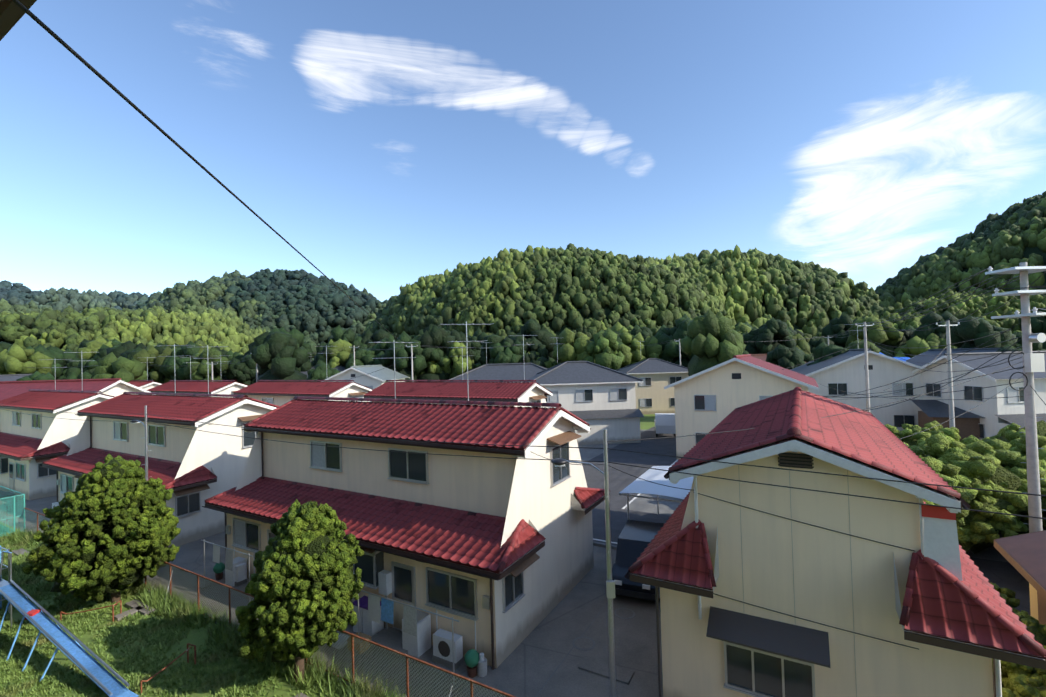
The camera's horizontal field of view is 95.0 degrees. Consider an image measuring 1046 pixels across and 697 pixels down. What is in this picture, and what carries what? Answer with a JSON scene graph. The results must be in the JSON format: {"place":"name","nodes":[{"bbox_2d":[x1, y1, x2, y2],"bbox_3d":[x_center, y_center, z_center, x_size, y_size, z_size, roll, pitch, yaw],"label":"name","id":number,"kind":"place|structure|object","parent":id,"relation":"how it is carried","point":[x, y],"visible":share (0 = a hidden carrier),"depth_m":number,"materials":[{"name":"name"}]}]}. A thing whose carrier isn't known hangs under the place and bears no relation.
{"place":"outdoors","nodes":[
{"label":"outdoors","id":0,"kind":"place"},
{"bbox_2d":[0,0,36,40],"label":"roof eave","id":1,"kind":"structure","parent":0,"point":[12,13],"depth_m":1.63,"materials":[{"name":"brown"}]},
{"bbox_2d":[0,414,654,696],"bbox_3d":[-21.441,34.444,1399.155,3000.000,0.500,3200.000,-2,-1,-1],"label":"ground","id":2,"kind":"structure","parent":0,"point":[195,637],"depth_m":13.26,"materials":[{"name":"green plant"}]},
{"bbox_2d":[0,545,9,612],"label":"climbing frame","id":3,"kind":"object","parent":2,"relation":"on","point":[8,566],"visible":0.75,"depth_m":15.80,"materials":[{"name":"blue paint"}]},
{"bbox_2d":[0,486,24,535],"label":"green fence","id":4,"kind":"object","parent":2,"relation":"on","point":[4,529],"visible":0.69,"depth_m":23.44,"materials":[{"name":"teal metal"}]},
{"bbox_2d":[0,374,30,380],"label":"house","id":5,"kind":"structure","parent":2,"relation":"on","point":[12,377],"depth_m":67.14,"materials":[{"name":"silver metal"}]},
{"bbox_2d":[0,531,54,604],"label":"grass tufts","id":6,"kind":"object","parent":2,"relation":"on","point":[24,580],"visible":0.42,"depth_m":18.59,"materials":[{"name":"green plant"}]},
{"bbox_2d":[0,587,358,696],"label":"grass tufts","id":7,"kind":"object","parent":2,"relation":"on","point":[69,600],"visible":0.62,"depth_m":12.93,"materials":[{"name":"green plant"}]},
{"bbox_2d":[21,453,180,603],"bbox_3d":[-14.041,6.157,16.281,4.073,4.948,4.289,-2,-1,-1],"label":"tree","id":8,"kind":"object","parent":7,"relation":"on","point":[112,524],"depth_m":15.59,"materials":[{"name":"green plant"}]},
{"bbox_2d":[235,498,364,681],"bbox_3d":[-5.490,6.110,12.191,3.182,4.423,3.042,-2,-1,-1],"label":"tree","id":9,"kind":"object","parent":7,"relation":"on","point":[304,587],"depth_m":11.39,"materials":[{"name":"green plant"}]},
{"bbox_2d":[6,525,427,696],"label":"tall fence weeds","id":10,"kind":"object","parent":2,"relation":"on","point":[172,614],"visible":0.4,"depth_m":13.76,"materials":[{"name":"green plant"}]},
{"bbox_2d":[24,507,515,696],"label":"chain link fence","id":11,"kind":"object","parent":2,"relation":"on","point":[354,636],"visible":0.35,"depth_m":11.72,"materials":[{"name":"metal"}]},
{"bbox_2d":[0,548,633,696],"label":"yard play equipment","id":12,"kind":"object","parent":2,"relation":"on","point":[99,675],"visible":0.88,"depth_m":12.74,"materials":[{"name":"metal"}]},
{"bbox_2d":[301,356,345,377],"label":"house","id":13,"kind":"structure","parent":2,"relation":"on","point":[340,368],"depth_m":79.83,"materials":[{"name":"silver metal"}]},
{"bbox_2d":[0,307,1045,384],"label":"tree line","id":14,"kind":"object","parent":2,"relation":"on","point":[444,362],"visible":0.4,"depth_m":81.87,"materials":[{"name":"green plant"}]},
{"bbox_2d":[2,0,1045,696],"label":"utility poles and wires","id":15,"kind":"object","parent":2,"relation":"on","point":[1032,362],"visible":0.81,"depth_m":15.53,"materials":[{"name":"silver metal"}]},
{"bbox_2d":[337,323,1039,410],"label":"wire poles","id":16,"kind":"object","parent":15,"relation":"on","point":[977,368],"visible":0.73,"depth_m":19.47,"materials":[{"name":"black"}]},
{"bbox_2d":[16,308,1039,381],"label":"village trees","id":17,"kind":"object","parent":2,"relation":"on","point":[710,339],"visible":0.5,"depth_m":60.23,"materials":[{"name":"green plant"}]},
{"bbox_2d":[616,341,688,414],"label":"house","id":18,"kind":"structure","parent":2,"relation":"on","point":[652,394],"depth_m":62.85,"materials":[{"name":"beige paint"}]},
{"bbox_2d":[880,352,909,361],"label":"blue tarps","id":19,"kind":"object","parent":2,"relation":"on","point":[905,358],"visible":0.03,"depth_m":62.17,"materials":[{"name":"blue plastic"}]},
{"bbox_2d":[449,342,546,379],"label":"house","id":20,"kind":"structure","parent":0,"point":[507,371],"depth_m":50.97,"materials":[{"name":"silver metal"}]},
{"bbox_2d":[0,426,1030,696],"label":"pavement","id":21,"kind":"structure","parent":0,"point":[532,662],"depth_m":14.66,"materials":[{"name":"concrete"}]},
{"bbox_2d":[0,389,113,499],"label":"house","id":22,"kind":"structure","parent":21,"relation":"on","point":[30,443],"depth_m":31.34,"materials":[{"name":"brown"}]},
{"bbox_2d":[0,378,149,400],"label":"house","id":23,"kind":"structure","parent":21,"relation":"on","point":[114,387],"depth_m":40.80,"materials":[{"name":"red tile"}]},
{"bbox_2d":[127,380,161,389],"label":"house row","id":24,"kind":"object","parent":21,"relation":"on","point":[146,384],"visible":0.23,"depth_m":56.77,"materials":[{"name":"white"}]},
{"bbox_2d":[40,392,278,547],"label":"house","id":25,"kind":"structure","parent":21,"relation":"on","point":[195,469],"depth_m":23.70,"materials":[{"name":"brown"}]},
{"bbox_2d":[50,340,417,398],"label":"tv antennas","id":26,"kind":"object","parent":25,"relation":"on","point":[394,342],"visible":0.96,"depth_m":26.84,"materials":[{"name":"metal"}]},
{"bbox_2d":[64,321,536,400],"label":"tv antennas","id":27,"kind":"object","parent":25,"relation":"on","point":[466,341],"visible":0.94,"depth_m":25.35,"materials":[{"name":"metal"}]},
{"bbox_2d":[147,380,248,397],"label":"house row","id":28,"kind":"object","parent":21,"relation":"on","point":[201,387],"visible":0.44,"depth_m":48.95,"materials":[{"name":"brown"}]},
{"bbox_2d":[234,380,373,405],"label":"house row","id":29,"kind":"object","parent":21,"relation":"on","point":[279,393],"visible":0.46,"depth_m":40.85,"materials":[{"name":"brown"}]},
{"bbox_2d":[199,539,478,693],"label":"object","id":30,"kind":"structure","parent":21,"relation":"on","point":[416,632],"depth_m":12.91,"materials":[{"name":"silver metal"}]},
{"bbox_2d":[321,365,409,388],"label":"house","id":31,"kind":"structure","parent":21,"relation":"on","point":[374,379],"depth_m":61.83,"materials":[{"name":"grey metal"}]},
{"bbox_2d":[202,396,609,669],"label":"house","id":32,"kind":"structure","parent":21,"relation":"on","point":[494,557],"depth_m":15.02,"materials":[{"name":"brown"}]},
{"bbox_2d":[332,596,486,676],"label":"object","id":33,"kind":"object","parent":21,"relation":"on","point":[369,629],"visible":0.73,"depth_m":13.83,"materials":[{"name":"plastic"}]},
{"bbox_2d":[364,380,552,407],"bbox_3d":[-4.821,5.465,34.112,13.565,6.470,7.686,-2,-1,30],"label":"house row","id":34,"kind":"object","parent":21,"relation":"on","point":[532,391],"visible":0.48,"depth_m":32.22,"materials":[{"name":"brown"}]},
{"bbox_2d":[0,460,1030,696],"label":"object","id":35,"kind":"object","parent":21,"relation":"on","point":[599,544],"visible":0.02,"depth_m":17.37,"materials":[{"name":"grey concrete"}]},
{"bbox_2d":[612,520,663,601],"bbox_3d":[4.093,7.308,16.655,1.504,1.633,3.460,-2,-1,23],"label":"black car","id":36,"kind":"object","parent":21,"relation":"on","point":[635,537],"visible":0.52,"depth_m":16.11,"materials":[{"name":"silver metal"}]},
{"bbox_2d":[619,466,693,519],"bbox_3d":[6.601,6.931,20.995,3.150,2.420,5.250,-2,-1,30],"label":"carport","id":37,"kind":"object","parent":21,"relation":"on","point":[638,485],"visible":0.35,"depth_m":20.01,"materials":[{"name":"silver metal"}]},
{"bbox_2d":[654,413,675,436],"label":"vehicle","id":38,"kind":"object","parent":21,"relation":"on","point":[664,423],"visible":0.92,"depth_m":44.93,"materials":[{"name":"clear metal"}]},
{"bbox_2d":[664,354,818,459],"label":"house","id":39,"kind":"structure","parent":21,"relation":"on","point":[708,400],"depth_m":34.30,"materials":[{"name":"beige paint"}]},
{"bbox_2d":[742,354,805,363],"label":"house","id":40,"kind":"structure","parent":21,"relation":"on","point":[761,356],"depth_m":73.16,"materials":[{"name":"red metal"}]},
{"bbox_2d":[625,387,1045,696],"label":"house","id":41,"kind":"structure","parent":21,"relation":"on","point":[697,552],"depth_m":9.24,"materials":[{"name":"brown"}]},
{"bbox_2d":[921,505,962,580],"bbox_3d":[7.114,3.314,8.149,0.500,1.250,0.030,-2,-1,30],"label":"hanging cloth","id":42,"kind":"object","parent":41,"relation":"attached to","point":[941,545],"visible":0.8,"depth_m":8.14,"materials":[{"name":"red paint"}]},
{"bbox_2d":[791,323,927,430],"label":"house","id":43,"kind":"structure","parent":21,"relation":"on","point":[845,371],"depth_m":41.94,"materials":[{"name":"white paint"}]},
{"bbox_2d":[906,348,1000,365],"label":"house","id":44,"kind":"structure","parent":21,"relation":"on","point":[922,360],"depth_m":58.19,"materials":[{"name":"silver metal"}]},
{"bbox_2d":[884,420,1045,696],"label":"trees","id":45,"kind":"object","parent":21,"relation":"on","point":[971,461],"visible":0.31,"depth_m":17.27,"materials":[{"name":"green plant"}]},
{"bbox_2d":[912,350,1045,439],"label":"house","id":46,"kind":"structure","parent":21,"relation":"on","point":[997,412],"depth_m":35.38,"materials":[{"name":"white paint"}]},
{"bbox_2d":[911,400,984,440],"bbox_3d":[34.919,5.887,36.670,7.300,3.500,3.900,-2,-1,23],"label":"house annex","id":47,"kind":"object","parent":46,"relation":"attached to","point":[966,424],"visible":0.25,"depth_m":36.43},
{"bbox_2d":[993,530,1045,624],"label":"yellow shed","id":48,"kind":"structure","parent":21,"relation":"on","point":[1024,555],"depth_m":12.06,"materials":[{"name":"brown"}]},
{"bbox_2d":[0,0,1045,301],"label":"sky","id":49,"kind":"structure","parent":0,"point":[392,144],"materials":[{"name":"blue"}]},
{"bbox_2d":[0,191,1045,361],"bbox_3d":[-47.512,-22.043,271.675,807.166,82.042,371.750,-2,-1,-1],"label":"hill forest","id":50,"kind":"object","parent":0,"point":[574,320],"depth_m":140.48,"materials":[{"name":"green plant"}]},
{"bbox_2d":[527,337,643,444],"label":"house","id":51,"kind":"structure","parent":0,"point":[598,398],"depth_m":43.86,"materials":[{"name":"white paint"}]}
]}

